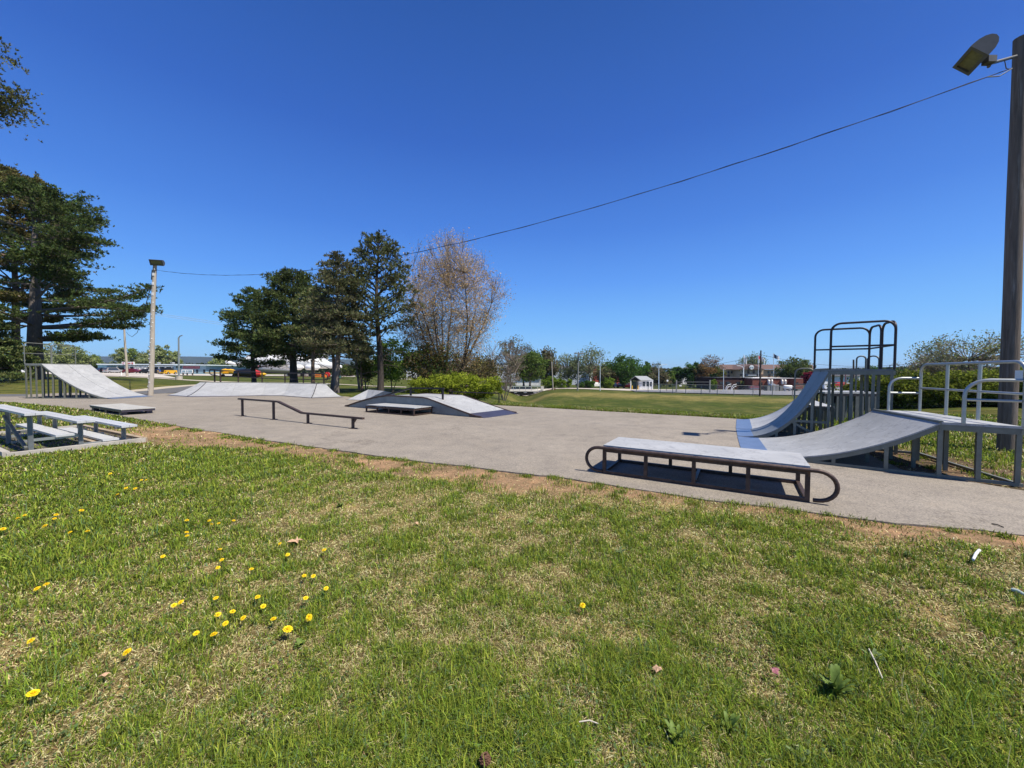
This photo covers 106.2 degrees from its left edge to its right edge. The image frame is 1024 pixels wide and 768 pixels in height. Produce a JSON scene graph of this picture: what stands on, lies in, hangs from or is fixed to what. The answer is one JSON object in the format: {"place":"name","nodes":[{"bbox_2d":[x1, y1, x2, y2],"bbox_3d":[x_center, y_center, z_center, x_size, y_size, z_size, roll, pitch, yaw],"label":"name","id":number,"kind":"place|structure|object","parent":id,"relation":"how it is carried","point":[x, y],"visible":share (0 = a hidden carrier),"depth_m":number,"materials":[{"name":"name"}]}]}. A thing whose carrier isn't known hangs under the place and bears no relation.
{"place":"outdoors","nodes":[
{"label":"outdoors","id":0,"kind":"place"},
{"bbox_2d":[103,374,174,377],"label":"parking lot","id":1,"kind":"structure","parent":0,"point":[162,376],"depth_m":71.01,"materials":[{"name":"asphalt"}]},
{"bbox_2d":[136,386,191,393],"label":"asphalt path","id":2,"kind":"structure","parent":0,"point":[171,390],"depth_m":29.89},
{"bbox_2d":[46,372,355,376],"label":"parking lot","id":3,"kind":"structure","parent":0,"point":[185,374],"depth_m":104.47,"materials":[{"name":"asphalt"}]},
{"bbox_2d":[225,355,341,369],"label":"patrol aircraft","id":4,"kind":"object","parent":3,"relation":"on","point":[301,365],"visible":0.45,"depth_m":103.38,"materials":[{"name":"white paint"}]},
{"bbox_2d":[112,376,398,386],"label":"gravel path","id":5,"kind":"structure","parent":0,"point":[228,381],"depth_m":53.07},
{"bbox_2d":[175,335,182,379],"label":"lamp standard","id":6,"kind":"object","parent":5,"relation":"on","point":[178,377],"visible":0.87,"depth_m":55.84,"materials":[{"name":"metal"}]},
{"bbox_2d":[99,356,871,368],"bbox_3d":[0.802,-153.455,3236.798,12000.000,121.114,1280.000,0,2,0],"label":"hills","id":7,"kind":"structure","parent":0,"point":[187,359],"depth_m":2878.57,"materials":[{"name":"plant"}]},
{"bbox_2d":[0,371,1023,767],"bbox_3d":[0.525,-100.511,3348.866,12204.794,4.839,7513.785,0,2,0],"label":"ground","id":8,"kind":"structure","parent":0,"point":[574,395],"depth_m":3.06,"materials":[{"name":"plant"}]},
{"bbox_2d":[0,36,48,238],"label":"overhanging pine","id":9,"kind":"object","parent":8,"relation":"on","point":[7,109],"visible":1,"depth_m":26.02,"materials":[{"name":"green plant"}]},
{"bbox_2d":[0,307,53,380],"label":"young pine","id":10,"kind":"object","parent":8,"relation":"on","point":[11,353],"visible":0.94,"depth_m":36.65,"materials":[{"name":"green plant"}]},
{"bbox_2d":[0,164,97,378],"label":"red pine","id":11,"kind":"object","parent":8,"relation":"on","point":[8,295],"visible":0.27,"depth_m":42.12,"materials":[{"name":"green plant"}]},
{"bbox_2d":[43,342,86,363],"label":"background tree","id":12,"kind":"object","parent":8,"relation":"on","point":[64,359],"visible":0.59,"depth_m":158.52,"materials":[{"name":"green plant"}]},
{"bbox_2d":[0,429,129,451],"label":"gravel bed","id":13,"kind":"object","parent":8,"relation":"on","point":[53,444],"visible":0.27,"depth_m":8.28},
{"bbox_2d":[0,404,136,449],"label":"bleachers","id":14,"kind":"object","parent":13,"relation":"on","point":[56,432],"visible":0.92,"depth_m":8.16,"materials":[{"name":"metal"}]},
{"bbox_2d":[0,425,147,457],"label":"timber edging","id":15,"kind":"object","parent":13,"relation":"on","point":[5,452],"visible":0.52,"depth_m":8.04,"materials":[{"name":"wood"}]},
{"bbox_2d":[50,349,98,366],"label":"background tree","id":16,"kind":"object","parent":8,"relation":"on","point":[93,360],"visible":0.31,"depth_m":165.32,"materials":[{"name":"green plant"}]},
{"bbox_2d":[0,174,163,379],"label":"white pine","id":17,"kind":"object","parent":8,"relation":"on","point":[45,262],"visible":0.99,"depth_m":39.07,"materials":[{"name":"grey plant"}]},
{"bbox_2d":[108,347,131,363],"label":"background tree","id":18,"kind":"object","parent":8,"relation":"on","point":[120,358],"visible":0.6,"depth_m":172.78,"materials":[{"name":"green plant"}]},
{"bbox_2d":[123,329,128,376],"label":"utility pole","id":19,"kind":"object","parent":8,"relation":"on","point":[126,359],"visible":0.84,"depth_m":61.81,"materials":[{"name":"wood"}]},
{"bbox_2d":[124,348,141,361],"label":"background tree","id":20,"kind":"object","parent":8,"relation":"on","point":[132,352],"visible":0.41,"depth_m":176.08,"materials":[{"name":"green plant"}]},
{"bbox_2d":[133,351,158,363],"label":"background tree","id":21,"kind":"object","parent":8,"relation":"on","point":[143,359],"visible":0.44,"depth_m":170.32,"materials":[{"name":"green plant"}]},
{"bbox_2d":[131,384,195,391],"bbox_3d":[-33.389,0.110,39.726,2.361,0.135,27.900,0,2,-24],"label":"path edging","id":22,"kind":"object","parent":8,"relation":"on","point":[155,388],"visible":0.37,"depth_m":33.04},
{"bbox_2d":[156,344,172,363],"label":"background tree","id":23,"kind":"object","parent":8,"relation":"on","point":[165,352],"visible":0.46,"depth_m":176.69,"materials":[{"name":"green plant"}]},
{"bbox_2d":[97,362,245,373],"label":"commercial building","id":24,"kind":"structure","parent":8,"relation":"on","point":[199,369],"depth_m":134.26,"materials":[{"name":"blue"}]},
{"bbox_2d":[162,351,183,363],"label":"background tree","id":25,"kind":"object","parent":8,"relation":"on","point":[173,357],"visible":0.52,"depth_m":170.07,"materials":[{"name":"green plant"}]},
{"bbox_2d":[45,362,359,372],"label":"distant wood","id":26,"kind":"object","parent":8,"relation":"on","point":[303,370],"visible":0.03,"depth_m":263.59,"materials":[{"name":"green plant"}]},
{"bbox_2d":[205,286,288,381],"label":"white pine","id":27,"kind":"object","parent":8,"relation":"on","point":[237,317],"visible":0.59,"depth_m":43.54,"materials":[{"name":"green plant"}]},
{"bbox_2d":[233,369,266,376],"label":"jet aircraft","id":28,"kind":"object","parent":8,"relation":"on","point":[244,374],"visible":0.56,"depth_m":79.33,"materials":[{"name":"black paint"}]},
{"bbox_2d":[258,365,289,375],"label":"transport aircraft","id":29,"kind":"object","parent":8,"relation":"on","point":[275,369],"visible":0.6,"depth_m":91.12,"materials":[{"name":"silver metal"}]},
{"bbox_2d":[235,266,328,382],"bbox_3d":[-23.618,-5.785,40.884,9.861,12.825,9.828,0,2,0],"label":"white pine","id":30,"kind":"object","parent":8,"relation":"on","point":[271,334],"visible":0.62,"depth_m":38.88,"materials":[{"name":"green plant"}]},
{"bbox_2d":[278,286,336,382],"bbox_3d":[-19.489,-4.420,37.459,5.820,10.318,6.016,0,2,0],"label":"scrub pine","id":31,"kind":"object","parent":8,"relation":"on","point":[299,310],"visible":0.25,"depth_m":37.05,"materials":[{"name":"green plant"}]},
{"bbox_2d":[300,310,362,390],"bbox_3d":[-14.345,-2.650,30.769,4.362,7.265,4.184,0,2,0],"label":"scrub pine","id":32,"kind":"object","parent":8,"relation":"on","point":[332,369],"visible":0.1,"depth_m":30.63,"materials":[{"name":"green plant"}]},
{"bbox_2d":[287,250,379,392],"bbox_3d":[-12.860,-4.417,28.442,6.569,10.946,6.191,0,2,0],"label":"spruce","id":33,"kind":"object","parent":8,"relation":"on","point":[348,324],"visible":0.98,"depth_m":27.82,"materials":[{"name":"green plant"}]},
{"bbox_2d":[340,364,355,375],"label":"background tree","id":34,"kind":"object","parent":8,"relation":"on","point":[345,368],"visible":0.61,"depth_m":108.17,"materials":[{"name":"green plant"}]},
{"bbox_2d":[344,331,375,389],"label":"slim pine","id":35,"kind":"object","parent":8,"relation":"on","point":[369,352],"visible":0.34,"depth_m":34.51,"materials":[{"name":"brown plant"}]},
{"bbox_2d":[343,330,376,389],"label":"slim pine","id":36,"kind":"object","parent":8,"relation":"on","point":[358,380],"visible":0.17,"depth_m":34.35,"materials":[{"name":"brown plant"}]},
{"bbox_2d":[345,344,376,389],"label":"sapling","id":37,"kind":"object","parent":8,"relation":"on","point":[366,367],"visible":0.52,"depth_m":35.02,"materials":[{"name":"green plant"}]},
{"bbox_2d":[334,229,424,390],"bbox_3d":[-10.778,-5.549,30.355,7.748,13.109,7.042,-1,2,-43],"label":"red pine","id":38,"kind":"object","parent":8,"relation":"on","point":[362,276],"visible":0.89,"depth_m":29.77,"materials":[{"name":"green plant"}]},
{"bbox_2d":[370,336,414,391],"bbox_3d":[-10.466,-1.804,33.748,4.145,5.026,3.675,0,2,0],"label":"sapling","id":39,"kind":"object","parent":8,"relation":"on","point":[394,373],"visible":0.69,"depth_m":33.28,"materials":[{"name":"green plant"}]},
{"bbox_2d":[389,302,445,377],"bbox_3d":[-9.798,-3.844,39.609,6.026,9.591,6.483,1,2,26],"label":"sapling","id":40,"kind":"object","parent":8,"relation":"on","point":[410,331],"visible":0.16,"depth_m":39.16,"materials":[{"name":"brown plant"}]},
{"bbox_2d":[401,340,460,386],"bbox_3d":[-7.084,-1.379,34.396,5.310,5.123,5.727,0,2,0],"label":"shrub","id":41,"kind":"object","parent":8,"relation":"on","point":[418,362],"visible":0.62,"depth_m":33.04,"materials":[{"name":"green plant"}]},
{"bbox_2d":[392,224,516,390],"bbox_3d":[-5.608,-6.733,35.419,12.111,16.347,11.897,0,2,0],"label":"budding maple","id":42,"kind":"object","parent":8,"relation":"on","point":[447,265],"visible":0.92,"depth_m":34.49,"materials":[{"name":"brown plant"}]},
{"bbox_2d":[405,371,504,399],"bbox_3d":[-3.302,0.192,22.573,5.848,1.965,3.694,0,2,0],"label":"broad shrub","id":43,"kind":"object","parent":8,"relation":"on","point":[456,381],"visible":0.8,"depth_m":21.59,"materials":[{"name":"green plant"}]},
{"bbox_2d":[428,350,502,378],"bbox_3d":[-4.448,-0.917,37.918,7.235,5.087,7.060,0,2,0],"label":"bush","id":44,"kind":"object","parent":8,"relation":"on","point":[488,370],"visible":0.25,"depth_m":36.87,"materials":[{"name":"green plant"}]},
{"bbox_2d":[479,751,490,766],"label":"pine cone","id":45,"kind":"object","parent":8,"relation":"on","point":[486,759],"visible":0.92,"depth_m":1.54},
{"bbox_2d":[480,339,526,400],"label":"bare tree","id":46,"kind":"object","parent":8,"relation":"on","point":[510,357],"visible":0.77,"depth_m":45.82,"materials":[{"name":"brown plant"}]},
{"bbox_2d":[492,335,526,388],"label":"background tree","id":47,"kind":"object","parent":8,"relation":"on","point":[508,364],"visible":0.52,"depth_m":96.86,"materials":[{"name":"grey plant"}]},
{"bbox_2d":[0,457,1023,767],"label":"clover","id":48,"kind":"object","parent":8,"relation":"on","point":[252,713],"visible":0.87,"depth_m":1.94,"materials":[{"name":"green plant"}]},
{"bbox_2d":[507,386,543,394],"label":"road bridge","id":49,"kind":"structure","parent":8,"relation":"on","point":[525,391],"depth_m":92.34,"materials":[{"name":"concrete"}]},
{"bbox_2d":[513,349,549,388],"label":"background tree","id":50,"kind":"object","parent":8,"relation":"on","point":[530,371],"visible":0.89,"depth_m":97.64,"materials":[{"name":"green plant"}]},
{"bbox_2d":[536,345,559,386],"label":"background tree","id":51,"kind":"object","parent":8,"relation":"on","point":[547,354],"visible":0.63,"depth_m":104.42,"materials":[{"name":"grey plant"}]},
{"bbox_2d":[542,375,556,387],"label":"roadside shrub","id":52,"kind":"object","parent":8,"relation":"on","point":[547,380],"visible":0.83,"depth_m":99.18,"materials":[{"name":"green plant"}]},
{"bbox_2d":[555,378,571,387],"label":"roadside shrub","id":53,"kind":"object","parent":8,"relation":"on","point":[559,382],"visible":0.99,"depth_m":97.20,"materials":[{"name":"green plant"}]},
{"bbox_2d":[552,352,584,386],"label":"background tree","id":54,"kind":"object","parent":8,"relation":"on","point":[566,371],"visible":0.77,"depth_m":110.94,"materials":[{"name":"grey plant"}]},
{"bbox_2d":[565,342,608,381],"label":"background tree","id":55,"kind":"object","parent":8,"relation":"on","point":[588,368],"visible":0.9,"depth_m":109.07,"materials":[{"name":"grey plant"}]},
{"bbox_2d":[579,380,594,387],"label":"roadside shrub","id":56,"kind":"object","parent":8,"relation":"on","point":[588,384],"visible":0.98,"depth_m":101.28,"materials":[{"name":"green plant"}]},
{"bbox_2d":[596,366,618,382],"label":"background tree","id":57,"kind":"object","parent":8,"relation":"on","point":[602,374],"visible":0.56,"depth_m":102.96,"materials":[{"name":"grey plant"}]},
{"bbox_2d":[600,377,614,387],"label":"roadside shrub","id":58,"kind":"object","parent":8,"relation":"on","point":[609,383],"visible":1,"depth_m":100.22,"materials":[{"name":"green plant"}]},
{"bbox_2d":[597,353,650,388],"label":"background tree","id":59,"kind":"object","parent":8,"relation":"on","point":[626,369],"visible":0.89,"depth_m":103.43,"materials":[{"name":"green plant"}]},
{"bbox_2d":[629,376,652,389],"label":"guard booth","id":60,"kind":"object","parent":8,"relation":"on","point":[645,380],"visible":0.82,"depth_m":96.08,"materials":[{"name":"white"}]},
{"bbox_2d":[647,368,672,386],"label":"background tree","id":61,"kind":"object","parent":8,"relation":"on","point":[663,376],"visible":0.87,"depth_m":128.65,"materials":[{"name":"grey plant"}]},
{"bbox_2d":[664,719,689,745],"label":"broadleaf weed","id":62,"kind":"object","parent":8,"relation":"on","point":[671,729],"visible":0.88,"depth_m":1.71,"materials":[{"name":"green plant"}]},
{"bbox_2d":[672,366,684,386],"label":"background tree","id":63,"kind":"object","parent":8,"relation":"on","point":[678,373],"visible":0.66,"depth_m":133.78,"materials":[{"name":"green plant"}]},
{"bbox_2d":[682,361,699,386],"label":"background tree","id":64,"kind":"object","parent":8,"relation":"on","point":[692,367],"visible":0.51,"depth_m":130.94,"materials":[{"name":"green plant"}]},
{"bbox_2d":[693,364,716,383],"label":"background tree","id":65,"kind":"object","parent":8,"relation":"on","point":[705,371],"visible":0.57,"depth_m":127.01,"materials":[{"name":"brown plant"}]},
{"bbox_2d":[699,354,726,369],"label":"background tree","id":66,"kind":"object","parent":8,"relation":"on","point":[706,363],"visible":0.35,"depth_m":134.57,"materials":[{"name":"grey plant"}]},
{"bbox_2d":[717,710,741,730],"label":"broadleaf weed","id":67,"kind":"object","parent":8,"relation":"on","point":[733,719],"visible":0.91,"depth_m":1.75,"materials":[{"name":"green plant"}]},
{"bbox_2d":[636,383,839,396],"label":"chain link fence","id":68,"kind":"object","parent":8,"relation":"on","point":[724,386],"visible":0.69,"depth_m":59.95,"materials":[{"name":"grey metal"}]},
{"bbox_2d":[696,377,802,389],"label":"brick building","id":69,"kind":"structure","parent":8,"relation":"on","point":[747,381],"depth_m":111.78,"materials":[{"name":"red brick"}]},
{"bbox_2d":[736,351,769,364],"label":"background tree","id":70,"kind":"object","parent":8,"relation":"on","point":[750,360],"visible":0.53,"depth_m":198.55,"materials":[{"name":"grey plant"}]},
{"bbox_2d":[718,364,812,377],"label":"school building","id":71,"kind":"structure","parent":8,"relation":"on","point":[750,370],"depth_m":167.68,"materials":[{"name":"beige brick"}]},
{"bbox_2d":[774,355,816,378],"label":"background tree","id":72,"kind":"object","parent":8,"relation":"on","point":[790,368],"visible":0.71,"depth_m":122.99,"materials":[{"name":"green plant"}]},
{"bbox_2d":[785,743,812,765],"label":"broadleaf weed","id":73,"kind":"object","parent":8,"relation":"on","point":[808,751],"visible":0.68,"depth_m":1.62,"materials":[{"name":"green plant"}]},
{"bbox_2d":[819,663,857,696],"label":"broadleaf weed","id":74,"kind":"object","parent":8,"relation":"on","point":[838,687],"visible":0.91,"depth_m":1.95,"materials":[{"name":"green plant"}]},
{"bbox_2d":[825,375,859,383],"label":"white house","id":75,"kind":"structure","parent":8,"relation":"on","point":[837,378],"depth_m":128.00,"materials":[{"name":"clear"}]},
{"bbox_2d":[815,355,878,420],"bbox_3d":[11.597,0.128,13.505,1.972,2.228,1.137,0,2,4],"label":"railing","id":76,"kind":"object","parent":8,"relation":"on","point":[856,394],"depth_m":13.01,"materials":[{"name":"grey metal"}]},
{"bbox_2d":[826,378,886,408],"bbox_3d":[24.775,0.694,26.695,4.042,2.564,4.156,0,2,0],"label":"thicket shrub","id":77,"kind":"object","parent":8,"relation":"on","point":[845,387],"visible":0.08,"depth_m":26.83,"materials":[{"name":"green plant"}]},
{"bbox_2d":[861,648,886,662],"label":"broadleaf weed","id":78,"kind":"object","parent":8,"relation":"on","point":[874,651],"visible":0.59,"depth_m":2.17,"materials":[{"name":"green plant"}]},
{"bbox_2d":[843,371,917,407],"bbox_3d":[24.955,0.440,25.574,4.732,2.680,3.881,1,2,24],"label":"thicket shrub","id":79,"kind":"object","parent":8,"relation":"on","point":[883,389],"visible":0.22,"depth_m":24.86,"materials":[{"name":"green plant"}]},
{"bbox_2d":[869,368,958,408],"bbox_3d":[25.865,0.349,24.604,4.730,2.740,5.117,0,2,0],"label":"thicket shrub","id":80,"kind":"object","parent":8,"relation":"on","point":[904,385],"visible":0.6,"depth_m":23.70,"materials":[{"name":"green plant"}]},
{"bbox_2d":[892,359,940,376],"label":"thin tree","id":81,"kind":"object","parent":8,"relation":"on","point":[901,366],"visible":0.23,"depth_m":34.44,"materials":[{"name":"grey plant"}]},
{"bbox_2d":[874,669,1009,764],"bbox_3d":[1.928,1.488,1.730,0.753,0.204,0.484,0,2,0],"label":"grass tuft","id":82,"kind":"object","parent":8,"relation":"on","point":[940,710],"visible":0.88,"depth_m":1.79,"materials":[{"name":"plant"}]},
{"bbox_2d":[904,347,982,375],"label":"thin tree","id":83,"kind":"object","parent":8,"relation":"on","point":[920,366],"visible":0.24,"depth_m":32.90,"materials":[{"name":"green plant"}]},
{"bbox_2d":[908,367,988,407],"bbox_3d":[26.819,0.268,24.294,4.852,2.728,4.921,0,2,0],"label":"thicket shrub","id":84,"kind":"object","parent":8,"relation":"on","point":[954,376],"visible":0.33,"depth_m":23.04,"materials":[{"name":"green plant"}]},
{"bbox_2d":[874,676,1023,767],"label":"grass tuft","id":85,"kind":"object","parent":8,"relation":"on","point":[982,743],"visible":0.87,"depth_m":1.60,"materials":[{"name":"plant"}]},
{"bbox_2d":[904,329,1023,373],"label":"thin tree","id":86,"kind":"object","parent":8,"relation":"on","point":[988,355],"visible":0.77,"depth_m":29.48,"materials":[{"name":"green plant"}]},
{"bbox_2d":[943,368,1022,405],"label":"thicket shrub","id":87,"kind":"object","parent":8,"relation":"on","point":[986,387],"visible":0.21,"depth_m":22.77,"materials":[{"name":"green plant"}]},
{"bbox_2d":[952,33,1023,451],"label":"light pole","id":88,"kind":"object","parent":8,"relation":"on","point":[974,56],"visible":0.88,"depth_m":7.91,"materials":[{"name":"brown wood"}]},
{"bbox_2d":[159,68,1010,275],"bbox_3d":[-6.188,-5.972,16.034,36.517,1.811,0.029,1,2,27],"label":"overhead cable","id":89,"kind":"object","parent":88,"relation":"attached to","point":[673,183],"visible":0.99,"depth_m":10.25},
{"bbox_2d":[962,365,1023,407],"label":"thicket shrub","id":90,"kind":"object","parent":8,"relation":"on","point":[987,375],"visible":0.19,"depth_m":22.19,"materials":[{"name":"green plant"}]},
{"bbox_2d":[0,393,1023,535],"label":"pavement","id":91,"kind":"structure","parent":0,"point":[540,442],"depth_m":8.27,"materials":[{"name":"concrete"}]},
{"bbox_2d":[23,342,149,398],"bbox_3d":[-24.423,-0.776,22.489,5.153,3.107,2.646,0,2,0],"label":"quarter pipe","id":92,"kind":"object","parent":91,"relation":"on","point":[90,380],"visible":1,"depth_m":22.04,"materials":[{"name":"metal"}]},
{"bbox_2d":[89,403,154,414],"bbox_3d":[-15.044,0.959,14.813,3.550,0.204,0.950,1,2,30],"label":"manual pad","id":93,"kind":"object","parent":91,"relation":"on","point":[122,409],"visible":0.96,"depth_m":14.34,"materials":[{"name":"concrete"}]},
{"bbox_2d":[147,259,164,394],"bbox_3d":[-22.617,-3.384,24.310,1.350,8.833,0.536,0,2,6],"label":"light pole","id":94,"kind":"object","parent":91,"relation":"on","point":[151,358],"visible":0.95,"depth_m":24.35,"materials":[{"name":"beige wood"}]},
{"bbox_2d":[169,369,341,397],"bbox_3d":[-16.912,-0.124,25.188,13.473,1.707,4.983,1,2,14],"label":"wide quarter pipe","id":95,"kind":"object","parent":91,"relation":"on","point":[261,388],"visible":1,"depth_m":25.56,"materials":[{"name":"concrete"}]},
{"bbox_2d":[238,398,364,428],"bbox_3d":[-6.891,0.876,12.108,6.435,0.625,0.163,1,2,29],"label":"grind rail","id":96,"kind":"object","parent":91,"relation":"on","point":[353,419],"visible":1,"depth_m":11.99,"materials":[{"name":"brown metal"}]},
{"bbox_2d":[348,390,394,399],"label":"bank","id":97,"kind":"structure","parent":91,"relation":"on","point":[366,394],"depth_m":21.25,"materials":[{"name":"concrete"}]},
{"bbox_2d":[366,403,434,415],"bbox_3d":[-4.369,0.969,14.851,2.974,0.288,1.021,1,2,30],"label":"grind box","id":98,"kind":"object","parent":91,"relation":"on","point":[396,407],"visible":1,"depth_m":14.59,"materials":[{"name":"grey metal"}]},
{"bbox_2d":[345,387,518,417],"bbox_3d":[-3.646,0.599,16.138,7.993,0.987,2.054,1,2,32],"label":"fun box","id":99,"kind":"object","parent":91,"relation":"on","point":[454,404],"visible":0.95,"depth_m":15.04,"materials":[{"name":"concrete"}]},
{"bbox_2d":[585,437,839,502],"bbox_3d":[2.801,1.209,5.829,3.203,0.442,0.981,1,2,31],"label":"grind box","id":100,"kind":"object","parent":91,"relation":"on","point":[670,450],"visible":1,"depth_m":5.55,"materials":[{"name":"grey metal"}]},
{"bbox_2d":[736,368,835,432],"bbox_3d":[7.997,0.396,11.523,2.170,1.791,2.885,1,2,31],"label":"quarter pipe","id":101,"kind":"object","parent":91,"relation":"on","point":[752,423],"visible":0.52,"depth_m":11.47,"materials":[{"name":"metal"}]},
{"bbox_2d":[736,320,896,437],"bbox_3d":[7.221,-0.025,9.500,3.010,2.752,1.455,2,2,36],"label":"tall quarter pipe","id":102,"kind":"object","parent":91,"relation":"on","point":[796,408],"visible":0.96,"depth_m":9.06,"materials":[{"name":"metal"}]},
{"bbox_2d":[737,360,1023,486],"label":"curved bank ramp","id":103,"kind":"structure","parent":91,"relation":"on","point":[885,431],"depth_m":6.56,"materials":[{"name":"metal"}]},
{"bbox_2d":[0,0,1023,369],"label":"sky","id":104,"kind":"structure","parent":0,"point":[238,140],"materials":[{"name":"blue"}]},
{"bbox_2d":[515,376,539,385],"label":"white house","id":105,"kind":"structure","parent":0,"point":[533,383],"depth_m":130.06,"materials":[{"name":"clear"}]},
{"bbox_2d":[502,387,682,395],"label":"road","id":106,"kind":"structure","parent":0,"point":[596,388],"depth_m":92.97,"materials":[{"name":"asphalt"}]},
{"bbox_2d":[632,387,839,394],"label":"road","id":107,"kind":"structure","parent":0,"point":[748,392],"depth_m":80.21,"materials":[{"name":"asphalt"}]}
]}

